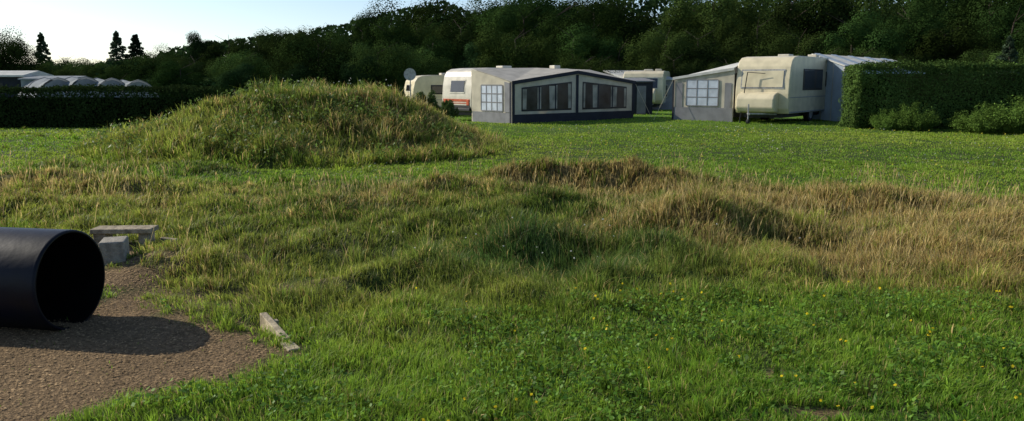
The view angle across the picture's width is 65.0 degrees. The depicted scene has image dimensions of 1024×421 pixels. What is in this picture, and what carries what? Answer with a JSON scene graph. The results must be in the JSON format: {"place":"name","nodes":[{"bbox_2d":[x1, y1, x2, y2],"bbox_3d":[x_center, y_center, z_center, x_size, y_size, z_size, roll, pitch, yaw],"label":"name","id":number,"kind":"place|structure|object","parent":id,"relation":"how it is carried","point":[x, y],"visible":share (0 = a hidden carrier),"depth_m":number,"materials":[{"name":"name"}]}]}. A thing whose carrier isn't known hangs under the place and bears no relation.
{"place":"outdoors","nodes":[
{"label":"outdoors","id":0,"kind":"place"},
{"bbox_2d":[0,0,946,73],"label":"sky","id":1,"kind":"structure","parent":0,"point":[76,29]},
{"bbox_2d":[0,75,1023,339],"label":"meadow grass","id":2,"kind":"structure","parent":0,"point":[738,255],"depth_m":8.36,"materials":[{"name":"plant"}]},
{"bbox_2d":[0,98,1023,420],"bbox_3d":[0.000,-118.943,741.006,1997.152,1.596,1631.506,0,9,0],"label":"ground","id":3,"kind":"structure","parent":0,"point":[132,356],"depth_m":5.63,"materials":[{"name":"plant"}]},
{"bbox_2d":[0,29,29,70],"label":"broadleaf tree","id":4,"kind":"object","parent":3,"relation":"on","point":[6,57],"visible":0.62,"depth_m":49.37,"materials":[{"name":"green plant"}]},
{"bbox_2d":[0,24,48,70],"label":"broadleaf tree","id":5,"kind":"object","parent":3,"relation":"on","point":[26,54],"visible":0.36,"depth_m":54.72,"materials":[{"name":"green plant"}]},
{"bbox_2d":[0,71,53,96],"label":"building","id":6,"kind":"structure","parent":3,"relation":"on","point":[8,78],"depth_m":39.02,"materials":[{"name":"fabric"}]},
{"bbox_2d":[35,32,53,67],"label":"conifer tree","id":7,"kind":"object","parent":3,"relation":"on","point":[42,45],"visible":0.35,"depth_m":68.46,"materials":[{"name":"green plant"}]},
{"bbox_2d":[18,77,73,96],"bbox_3d":[-22.049,-5.432,38.086,3.000,1.746,2.741,8,12,39],"label":"tunnel tent","id":8,"kind":"object","parent":3,"relation":"on","point":[39,82],"visible":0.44,"depth_m":37.22,"materials":[{"name":"fabric"}]},
{"bbox_2d":[18,76,84,87],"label":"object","id":9,"kind":"object","parent":3,"relation":"on","point":[25,81],"visible":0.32,"depth_m":38.22,"materials":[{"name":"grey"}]},
{"bbox_2d":[37,59,87,73],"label":"broadleaf tree","id":10,"kind":"object","parent":3,"relation":"on","point":[59,66],"visible":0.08,"depth_m":62.50,"materials":[{"name":"green plant"}]},
{"bbox_2d":[58,76,101,96],"bbox_3d":[-20.749,-5.452,38.082,3.000,1.786,2.639,8,12,39],"label":"tunnel tent","id":11,"kind":"object","parent":3,"relation":"on","point":[85,80],"visible":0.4,"depth_m":37.10,"materials":[{"name":"fabric"}]},
{"bbox_2d":[72,59,121,77],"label":"broadleaf tree","id":12,"kind":"object","parent":3,"relation":"on","point":[94,69],"visible":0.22,"depth_m":57.13,"materials":[{"name":"green plant"}]},
{"bbox_2d":[87,78,123,96],"bbox_3d":[-19.549,-5.422,38.087,3.000,1.726,2.537,8,12,39],"label":"tunnel tent","id":13,"kind":"object","parent":3,"relation":"on","point":[112,81],"visible":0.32,"depth_m":37.12,"materials":[{"name":"fabric"}]},
{"bbox_2d":[0,83,222,127],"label":"hedge","id":14,"kind":"object","parent":3,"relation":"on","point":[35,110],"visible":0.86,"depth_m":27.05,"materials":[{"name":"green plant"}]},
{"bbox_2d":[98,236,129,264],"bbox_3d":[-3.460,0.352,6.996,0.200,0.210,0.280,-3,10,-18],"label":"stone block","id":15,"kind":"object","parent":3,"relation":"on","point":[115,249],"depth_m":6.88,"materials":[{"name":"concrete"}]},
{"bbox_2d":[105,30,128,67],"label":"conifer tree","id":16,"kind":"object","parent":3,"relation":"on","point":[116,47],"visible":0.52,"depth_m":73.38,"materials":[{"name":"green plant"}]},
{"bbox_2d":[95,65,145,81],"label":"broadleaf tree","id":17,"kind":"object","parent":3,"relation":"on","point":[111,75],"visible":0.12,"depth_m":43.34,"materials":[{"name":"green plant"}]},
{"bbox_2d":[89,225,158,245],"bbox_3d":[-3.700,0.273,7.693,0.560,0.230,0.220,-1,9,-4],"label":"concrete slab","id":18,"kind":"object","parent":3,"relation":"on","point":[143,232],"visible":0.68,"depth_m":7.61,"materials":[{"name":"grey concrete"}]},
{"bbox_2d":[114,79,157,96],"bbox_3d":[-18.349,-5.382,38.094,3.000,1.644,2.436,8,12,39],"label":"tunnel tent","id":19,"kind":"object","parent":3,"relation":"on","point":[138,82],"visible":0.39,"depth_m":37.17,"materials":[{"name":"fabric"}]},
{"bbox_2d":[124,34,149,62],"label":"conifer tree","id":20,"kind":"object","parent":3,"relation":"on","point":[134,48],"visible":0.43,"depth_m":74.25,"materials":[{"name":"green plant"}]},
{"bbox_2d":[106,52,184,83],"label":"broadleaf tree","id":21,"kind":"object","parent":3,"relation":"on","point":[149,64],"visible":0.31,"depth_m":55.46,"materials":[{"name":"green plant"}]},
{"bbox_2d":[144,57,210,96],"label":"broadleaf tree","id":22,"kind":"object","parent":3,"relation":"on","point":[170,74],"visible":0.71,"depth_m":44.02,"materials":[{"name":"green plant"}]},
{"bbox_2d":[0,237,388,420],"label":"gravel","id":23,"kind":"structure","parent":3,"relation":"on","point":[119,360],"depth_m":4.78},
{"bbox_2d":[0,227,104,330],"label":"drain pipe","id":24,"kind":"object","parent":23,"relation":"on","point":[52,275],"visible":0.95,"depth_m":5.42,"materials":[{"name":"black plastic"}]},
{"bbox_2d":[176,55,217,83],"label":"broadleaf tree","id":25,"kind":"object","parent":3,"relation":"on","point":[198,68],"visible":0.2,"depth_m":56.16,"materials":[{"name":"green plant"}]},
{"bbox_2d":[185,31,220,68],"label":"broadleaf tree","id":26,"kind":"object","parent":3,"relation":"on","point":[194,40],"visible":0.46,"depth_m":85.81,"materials":[{"name":"green plant"}]},
{"bbox_2d":[197,35,263,74],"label":"broadleaf tree","id":27,"kind":"object","parent":3,"relation":"on","point":[217,47],"visible":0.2,"depth_m":84.42,"materials":[{"name":"green plant"}]},
{"bbox_2d":[215,62,262,95],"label":"broadleaf tree","id":28,"kind":"object","parent":3,"relation":"on","point":[230,79],"visible":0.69,"depth_m":40.68,"materials":[{"name":"green plant"}]},
{"bbox_2d":[204,48,279,97],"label":"broadleaf tree","id":29,"kind":"object","parent":3,"relation":"on","point":[258,68],"visible":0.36,"depth_m":45.60,"materials":[{"name":"green plant"}]},
{"bbox_2d":[222,37,278,65],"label":"broadleaf tree","id":30,"kind":"object","parent":3,"relation":"on","point":[261,51],"visible":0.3,"depth_m":83.45,"materials":[{"name":"green plant"}]},
{"bbox_2d":[252,27,293,66],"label":"broadleaf tree","id":31,"kind":"object","parent":3,"relation":"on","point":[263,34],"visible":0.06,"depth_m":90.48,"materials":[{"name":"green plant"}]},
{"bbox_2d":[260,312,300,351],"bbox_3d":[-1.467,0.830,5.094,0.095,0.210,0.702,-5,11,-30],"label":"edging plank","id":32,"kind":"object","parent":3,"relation":"on","point":[266,319],"visible":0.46,"depth_m":5.12,"materials":[{"name":"brown wood"}]},
{"bbox_2d":[78,77,483,164],"bbox_3d":[-5.162,-2.335,19.165,9.244,1.696,9.472,0,9,0],"label":"grassy mound","id":33,"kind":"object","parent":3,"relation":"on","point":[238,123],"visible":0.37,"depth_m":16.70,"materials":[{"name":"green plant"}]},
{"bbox_2d":[262,49,303,84],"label":"broadleaf tree","id":34,"kind":"object","parent":3,"relation":"on","point":[275,66],"visible":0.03,"depth_m":51.30,"materials":[{"name":"green plant"}]},
{"bbox_2d":[266,28,320,60],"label":"broadleaf tree","id":35,"kind":"object","parent":3,"relation":"on","point":[277,41],"visible":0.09,"depth_m":82.50,"materials":[{"name":"green plant"}]},
{"bbox_2d":[270,62,333,87],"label":"broadleaf tree","id":36,"kind":"object","parent":3,"relation":"on","point":[298,73],"visible":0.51,"depth_m":41.76,"materials":[{"name":"green plant"}]},
{"bbox_2d":[265,25,368,88],"bbox_3d":[-10.733,-7.829,44.255,6.028,4.706,6.210,-1,9,-4],"label":"broadleaf tree","id":37,"kind":"object","parent":3,"relation":"on","point":[307,49],"visible":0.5,"depth_m":43.32,"materials":[{"name":"green plant"}]},
{"bbox_2d":[298,23,363,76],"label":"broadleaf tree","id":38,"kind":"object","parent":3,"relation":"on","point":[331,44],"visible":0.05,"depth_m":50.49,"materials":[{"name":"green plant"}]},
{"bbox_2d":[332,8,380,44],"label":"broadleaf tree","id":39,"kind":"object","parent":3,"relation":"on","point":[362,36],"visible":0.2,"depth_m":89.01,"materials":[{"name":"green plant"}]},
{"bbox_2d":[338,54,384,88],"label":"broadleaf tree","id":40,"kind":"object","parent":3,"relation":"on","point":[348,75],"visible":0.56,"depth_m":41.90,"materials":[{"name":"green plant"}]},
{"bbox_2d":[326,37,424,91],"bbox_3d":[-7.121,-7.320,43.348,5.111,3.990,5.265,6,11,33],"label":"broadleaf tree","id":41,"kind":"object","parent":3,"relation":"on","point":[391,58],"visible":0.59,"depth_m":42.43,"materials":[{"name":"green plant"}]},
{"bbox_2d":[346,0,432,48],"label":"broadleaf tree","id":42,"kind":"object","parent":3,"relation":"on","point":[381,23],"visible":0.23,"depth_m":89.82,"materials":[{"name":"green plant"}]},
{"bbox_2d":[362,16,430,53],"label":"broadleaf tree","id":43,"kind":"object","parent":3,"relation":"on","point":[399,38],"visible":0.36,"depth_m":65.29,"materials":[{"name":"green plant"}]},
{"bbox_2d":[95,58,735,85],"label":"woodland undergrowth","id":44,"kind":"object","parent":3,"relation":"on","point":[115,63],"depth_m":55.70,"materials":[{"name":"green plant"}]},
{"bbox_2d":[383,43,452,89],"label":"broadleaf tree","id":45,"kind":"object","parent":3,"relation":"on","point":[430,70],"visible":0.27,"depth_m":45.16,"materials":[{"name":"green plant"}]},
{"bbox_2d":[384,13,464,63],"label":"broadleaf tree","id":46,"kind":"object","parent":3,"relation":"on","point":[422,31],"visible":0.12,"depth_m":69.24,"materials":[{"name":"green plant"}]},
{"bbox_2d":[404,73,445,108],"bbox_3d":[-2.773,-5.553,38.085,4.402,1.986,2.042,-3,10,-20],"label":"caravan","id":47,"kind":"object","parent":3,"relation":"on","point":[425,84],"visible":0.2,"depth_m":36.68,"materials":[{"name":"beige paint"}]},
{"bbox_2d":[412,90,439,110],"bbox_3d":[-3.014,-3.594,28.094,0.930,1.282,1.039,-9,13,-43],"label":"shrub","id":48,"kind":"object","parent":3,"relation":"on","point":[431,98],"visible":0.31,"depth_m":27.99,"materials":[{"name":"green plant"}]},
{"bbox_2d":[404,34,462,72],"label":"broadleaf tree","id":49,"kind":"object","parent":3,"relation":"on","point":[438,51],"visible":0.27,"depth_m":54.62,"materials":[{"name":"green plant"}]},
{"bbox_2d":[405,0,478,45],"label":"broadleaf tree","id":50,"kind":"object","parent":3,"relation":"on","point":[431,9],"visible":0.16,"depth_m":89.38,"materials":[{"name":"green plant"}]},
{"bbox_2d":[439,100,458,121],"bbox_3d":[-2.344,-3.581,29.115,0.797,0.937,0.891,8,12,42],"label":"shrub","id":51,"kind":"object","parent":3,"relation":"on","point":[448,106],"visible":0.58,"depth_m":28.87,"materials":[{"name":"green plant"}]},
{"bbox_2d":[430,19,489,67],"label":"broadleaf tree","id":52,"kind":"object","parent":3,"relation":"on","point":[461,41],"visible":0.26,"depth_m":70.53,"materials":[{"name":"green plant"}]},
{"bbox_2d":[422,0,504,54],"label":"broadleaf tree","id":53,"kind":"object","parent":3,"relation":"on","point":[482,10],"visible":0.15,"depth_m":86.70,"materials":[{"name":"green plant"}]},
{"bbox_2d":[457,42,489,67],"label":"broadleaf tree","id":54,"kind":"object","parent":3,"relation":"on","point":[472,58],"visible":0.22,"depth_m":53.31,"materials":[{"name":"green plant"}]},
{"bbox_2d":[8,0,987,70],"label":"woodland","id":55,"kind":"object","parent":3,"relation":"on","point":[649,5],"visible":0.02,"depth_m":107.45,"materials":[{"name":"green plant"}]},
{"bbox_2d":[442,65,559,114],"bbox_3d":[0.105,-5.066,34.267,6.270,2.244,2.024,-8,12,-39],"label":"caravan","id":56,"kind":"object","parent":3,"relation":"on","point":[457,87],"visible":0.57,"depth_m":32.29,"materials":[{"name":"white paint"}]},
{"bbox_2d":[450,80,465,92],"bbox_3d":[-2.182,-4.985,32.271,0.104,0.543,1.000,-8,12,-39],"label":"window","id":57,"kind":"structure","parent":56,"relation":"in","point":[456,86],"depth_m":32.24,"materials":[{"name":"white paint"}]},
{"bbox_2d":[471,0,548,65],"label":"broadleaf tree","id":58,"kind":"object","parent":3,"relation":"on","point":[491,10],"visible":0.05,"depth_m":84.51,"materials":[{"name":"green plant"}]},
{"bbox_2d":[0,109,1023,420],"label":"lawn grass","id":59,"kind":"structure","parent":3,"relation":"on","point":[342,349],"depth_m":4.81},
{"bbox_2d":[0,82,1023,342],"bbox_3d":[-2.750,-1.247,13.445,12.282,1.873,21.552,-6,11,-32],"label":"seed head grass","id":60,"kind":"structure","parent":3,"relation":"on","point":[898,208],"depth_m":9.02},
{"bbox_2d":[469,22,566,67],"bbox_3d":[0.611,-9.224,51.197,6.700,5.274,6.776,2,10,14],"label":"broadleaf tree","id":61,"kind":"object","parent":3,"relation":"on","point":[526,58],"visible":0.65,"depth_m":49.84,"materials":[{"name":"green plant"}]},
{"bbox_2d":[478,0,559,65],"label":"broadleaf tree","id":62,"kind":"object","parent":3,"relation":"on","point":[504,24],"visible":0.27,"depth_m":69.12,"materials":[{"name":"green plant"}]},
{"bbox_2d":[511,0,589,64],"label":"broadleaf tree","id":63,"kind":"object","parent":3,"relation":"on","point":[548,8],"visible":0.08,"depth_m":71.94,"materials":[{"name":"green plant"}]},
{"bbox_2d":[90,278,1023,420],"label":"clover and weeds","id":64,"kind":"object","parent":3,"relation":"on","point":[555,392],"visible":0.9,"depth_m":4.55,"materials":[{"name":"green plant"}]},
{"bbox_2d":[471,68,651,123],"bbox_3d":[1.971,-4.718,32.520,7.755,2.123,3.087,-8,12,-39],"label":"caravan awning","id":65,"kind":"object","parent":3,"relation":"on","point":[516,95],"visible":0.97,"depth_m":31.28,"materials":[{"name":"fabric"}]},
{"bbox_2d":[481,85,502,111],"bbox_3d":[-0.777,-4.281,30.593,0.018,1.014,1.344,-8,12,-39],"label":"window","id":66,"kind":"structure","parent":65,"relation":"in","point":[491,95],"depth_m":30.58,"materials":[{"name":"glass"}]},
{"bbox_2d":[521,82,571,110],"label":"window","id":67,"kind":"structure","parent":65,"relation":"in","point":[558,96],"depth_m":30.81,"materials":[{"name":"glass"}]},
{"bbox_2d":[582,82,626,109],"bbox_3d":[3.809,-4.710,32.831,2.600,1.100,0.019,-8,12,-39],"label":"window","id":68,"kind":"structure","parent":65,"relation":"in","point":[594,95],"depth_m":32.75,"materials":[{"name":"plastic"}]},
{"bbox_2d":[541,20,625,66],"bbox_3d":[4.872,-10.062,54.827,6.320,5.788,6.496,-4,10,-24],"label":"broadleaf tree","id":69,"kind":"object","parent":3,"relation":"on","point":[581,44],"visible":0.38,"depth_m":53.75,"materials":[{"name":"green plant"}]},
{"bbox_2d":[528,0,654,57],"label":"broadleaf tree","id":70,"kind":"object","parent":3,"relation":"on","point":[615,28],"visible":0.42,"depth_m":65.21,"materials":[{"name":"green plant"}]},
{"bbox_2d":[552,53,633,73],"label":"broadleaf tree","id":71,"kind":"object","parent":3,"relation":"on","point":[570,64],"visible":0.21,"depth_m":45.30,"materials":[{"name":"green plant"}]},
{"bbox_2d":[589,35,644,69],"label":"broadleaf tree","id":72,"kind":"object","parent":3,"relation":"on","point":[619,57],"visible":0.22,"depth_m":53.16,"materials":[{"name":"green plant"}]},
{"bbox_2d":[575,0,661,66],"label":"broadleaf tree","id":73,"kind":"object","parent":3,"relation":"on","point":[651,24],"visible":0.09,"depth_m":71.67,"materials":[{"name":"green plant"}]},
{"bbox_2d":[603,70,672,109],"bbox_3d":[7.035,-6.709,44.673,3.060,2.160,2.700,-3,10,-20],"label":"caravan awning","id":74,"kind":"object","parent":3,"relation":"on","point":[668,99],"visible":0.15,"depth_m":43.98,"materials":[{"name":"grey fabric"}]},
{"bbox_2d":[624,78,654,113],"bbox_3d":[5.929,-5.426,38.159,1.260,1.710,1.500,-2,9,-10],"label":"caravan awning","id":75,"kind":"object","parent":3,"relation":"on","point":[644,86],"visible":0.71,"depth_m":37.55,"materials":[{"name":"fabric"}]},
{"bbox_2d":[623,69,669,106],"bbox_3d":[7.382,-6.662,44.127,2.124,2.244,6.164,2,10,15],"label":"caravan","id":76,"kind":"object","parent":3,"relation":"on","point":[658,76],"visible":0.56,"depth_m":42.28,"materials":[{"name":"beige paint"}]},
{"bbox_2d":[619,24,700,71],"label":"broadleaf tree","id":77,"kind":"object","parent":3,"relation":"on","point":[670,48],"visible":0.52,"depth_m":49.76,"materials":[{"name":"green plant"}]},
{"bbox_2d":[640,54,706,77],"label":"broadleaf tree","id":78,"kind":"object","parent":3,"relation":"on","point":[683,70],"visible":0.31,"depth_m":47.20,"materials":[{"name":"green plant"}]},
{"bbox_2d":[644,0,712,51],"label":"broadleaf tree","id":79,"kind":"object","parent":3,"relation":"on","point":[672,1],"visible":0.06,"depth_m":73.32,"materials":[{"name":"green plant"}]},
{"bbox_2d":[649,31,750,72],"bbox_3d":[12.034,-9.188,51.915,6.097,4.972,6.622,-8,12,-40],"label":"broadleaf tree","id":80,"kind":"object","parent":3,"relation":"on","point":[706,50],"visible":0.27,"depth_m":50.55,"materials":[{"name":"green plant"}]},
{"bbox_2d":[654,62,764,122],"bbox_3d":[8.859,-4.846,32.557,4.239,2.363,5.106,7,12,37],"label":"caravan awning","id":81,"kind":"object","parent":3,"relation":"on","point":[706,95],"visible":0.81,"depth_m":31.33,"materials":[{"name":"white fabric"}]},
{"bbox_2d":[685,79,718,106],"bbox_3d":[7.402,-4.596,31.376,1.366,1.036,0.019,7,12,37],"label":"window","id":82,"kind":"structure","parent":81,"relation":"in","point":[699,92],"depth_m":31.34,"materials":[{"name":"plastic"}]},
{"bbox_2d":[653,0,775,61],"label":"broadleaf tree","id":83,"kind":"object","parent":3,"relation":"on","point":[685,15],"visible":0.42,"depth_m":63.91,"materials":[{"name":"green plant"}]},
{"bbox_2d":[415,280,1021,420],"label":"yellow wildflowers","id":84,"kind":"object","parent":3,"relation":"on","point":[820,400],"visible":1,"depth_m":4.47,"materials":[{"name":"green plant"}]},
{"bbox_2d":[711,9,797,60],"bbox_3d":[17.290,-10.678,56.073,6.559,6.645,6.486,-6,11,-32],"label":"broadleaf tree","id":85,"kind":"object","parent":3,"relation":"on","point":[738,32],"visible":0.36,"depth_m":55.45,"materials":[{"name":"green plant"}]},
{"bbox_2d":[735,54,827,123],"bbox_3d":[10.573,-4.817,31.490,2.092,2.640,6.464,7,12,37],"label":"caravan","id":86,"kind":"object","parent":3,"relation":"on","point":[786,85],"visible":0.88,"depth_m":29.98,"materials":[{"name":"beige paint"}]},
{"bbox_2d":[741,69,785,88],"bbox_3d":[9.319,-4.889,29.866,1.650,0.703,0.116,7,12,37],"label":"window","id":87,"kind":"structure","parent":86,"relation":"in","point":[772,78],"depth_m":29.81,"materials":[{"name":"beige plastic"}]},
{"bbox_2d":[803,69,822,89],"bbox_3d":[11.697,-5.091,31.242,0.060,0.800,2.300,7,12,37],"label":"window","id":88,"kind":"structure","parent":86,"relation":"in","point":[812,78],"depth_m":31.15,"materials":[{"name":"glass"}]},
{"bbox_2d":[723,0,857,55],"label":"broadleaf tree","id":89,"kind":"object","parent":3,"relation":"on","point":[790,5],"visible":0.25,"depth_m":65.28,"materials":[{"name":"green plant"}]},
{"bbox_2d":[748,27,839,56],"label":"broadleaf tree","id":90,"kind":"object","parent":3,"relation":"on","point":[808,45],"visible":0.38,"depth_m":51.42,"materials":[{"name":"green plant"}]},
{"bbox_2d":[769,0,911,52],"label":"broadleaf tree","id":91,"kind":"object","parent":3,"relation":"on","point":[805,5],"visible":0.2,"depth_m":65.89,"materials":[{"name":"green plant"}]},
{"bbox_2d":[823,44,895,59],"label":"broadleaf tree","id":92,"kind":"object","parent":3,"relation":"on","point":[882,55],"visible":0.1,"depth_m":44.74,"materials":[{"name":"green plant"}]},
{"bbox_2d":[818,6,914,59],"bbox_3d":[22.449,-9.888,51.579,5.983,6.520,6.150,5,10,28],"label":"broadleaf tree","id":93,"kind":"object","parent":3,"relation":"on","point":[862,36],"visible":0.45,"depth_m":50.49,"materials":[{"name":"green plant"}]},
{"bbox_2d":[812,53,924,120],"bbox_3d":[14.451,-5.043,32.643,3.630,2.718,2.600,-1,9,-8],"label":"tent awning","id":94,"kind":"object","parent":3,"relation":"on","point":[837,65],"visible":0.23,"depth_m":32.12,"materials":[{"name":"grey fabric"}]},
{"bbox_2d":[869,108,901,129],"bbox_3d":[12.213,-2.979,26.260,1.076,0.733,1.110,2,9,14],"label":"shrub","id":95,"kind":"object","parent":3,"relation":"on","point":[882,123],"visible":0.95,"depth_m":26.11,"materials":[{"name":"green plant"}]},
{"bbox_2d":[835,0,938,53],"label":"broadleaf tree","id":96,"kind":"object","parent":3,"relation":"on","point":[870,6],"visible":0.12,"depth_m":65.25,"materials":[{"name":"green plant"}]},
{"bbox_2d":[888,100,941,130],"bbox_3d":[12.987,-3.064,26.029,1.722,0.995,1.777,-8,12,-41],"label":"shrub","id":97,"kind":"object","parent":3,"relation":"on","point":[911,120],"visible":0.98,"depth_m":25.80,"materials":[{"name":"green plant"}]},
{"bbox_2d":[874,0,958,61],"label":"broadleaf tree","id":98,"kind":"object","parent":3,"relation":"on","point":[908,23],"visible":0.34,"depth_m":53.83,"materials":[{"name":"green plant"}]},
{"bbox_2d":[884,0,976,55],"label":"broadleaf tree","id":99,"kind":"object","parent":3,"relation":"on","point":[932,3],"visible":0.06,"depth_m":70.78,"materials":[{"name":"green plant"}]},
{"bbox_2d":[837,58,1023,128],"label":"hedge","id":100,"kind":"object","parent":3,"relation":"on","point":[946,96],"visible":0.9,"depth_m":26.78,"materials":[{"name":"green plant"}]},
{"bbox_2d":[899,15,1002,73],"bbox_3d":[29.272,-9.932,53.896,7.038,5.834,7.117,-7,12,-38],"label":"broadleaf tree","id":101,"kind":"object","parent":3,"relation":"on","point":[962,40],"visible":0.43,"depth_m":51.94,"materials":[{"name":"green plant"}]},
{"bbox_2d":[924,0,1023,53],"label":"broadleaf tree","id":102,"kind":"object","parent":3,"relation":"on","point":[960,9],"visible":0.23,"depth_m":66.01,"materials":[{"name":"green plant"}]},
{"bbox_2d":[945,47,1004,73],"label":"broadleaf tree","id":103,"kind":"object","parent":3,"relation":"on","point":[987,54],"visible":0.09,"depth_m":48.27,"materials":[{"name":"green plant"}]},
{"bbox_2d":[947,101,1019,133],"bbox_3d":[14.696,-2.869,24.835,2.221,0.995,2.153,3,10,17],"label":"shrub","id":104,"kind":"object","parent":3,"relation":"on","point":[976,124],"visible":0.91,"depth_m":24.51,"materials":[{"name":"green plant"}]},
{"bbox_2d":[967,0,1023,60],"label":"broadleaf tree","id":105,"kind":"object","parent":3,"relation":"on","point":[1000,29],"visible":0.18,"depth_m":57.21,"materials":[{"name":"green plant"}]},
{"bbox_2d":[982,95,1023,133],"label":"shrub","id":106,"kind":"object","parent":3,"relation":"on","point":[1016,109],"visible":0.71,"depth_m":24.25,"materials":[{"name":"green plant"}]},
{"bbox_2d":[994,35,1019,73],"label":"conifer tree","id":107,"kind":"object","parent":3,"relation":"on","point":[1008,51],"visible":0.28,"depth_m":33.26,"materials":[{"name":"green plant"}]},
{"bbox_2d":[1000,21,1023,60],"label":"broadleaf tree","id":108,"kind":"object","parent":3,"relation":"on","point":[1018,43],"visible":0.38,"depth_m":51.59,"materials":[{"name":"green plant"}]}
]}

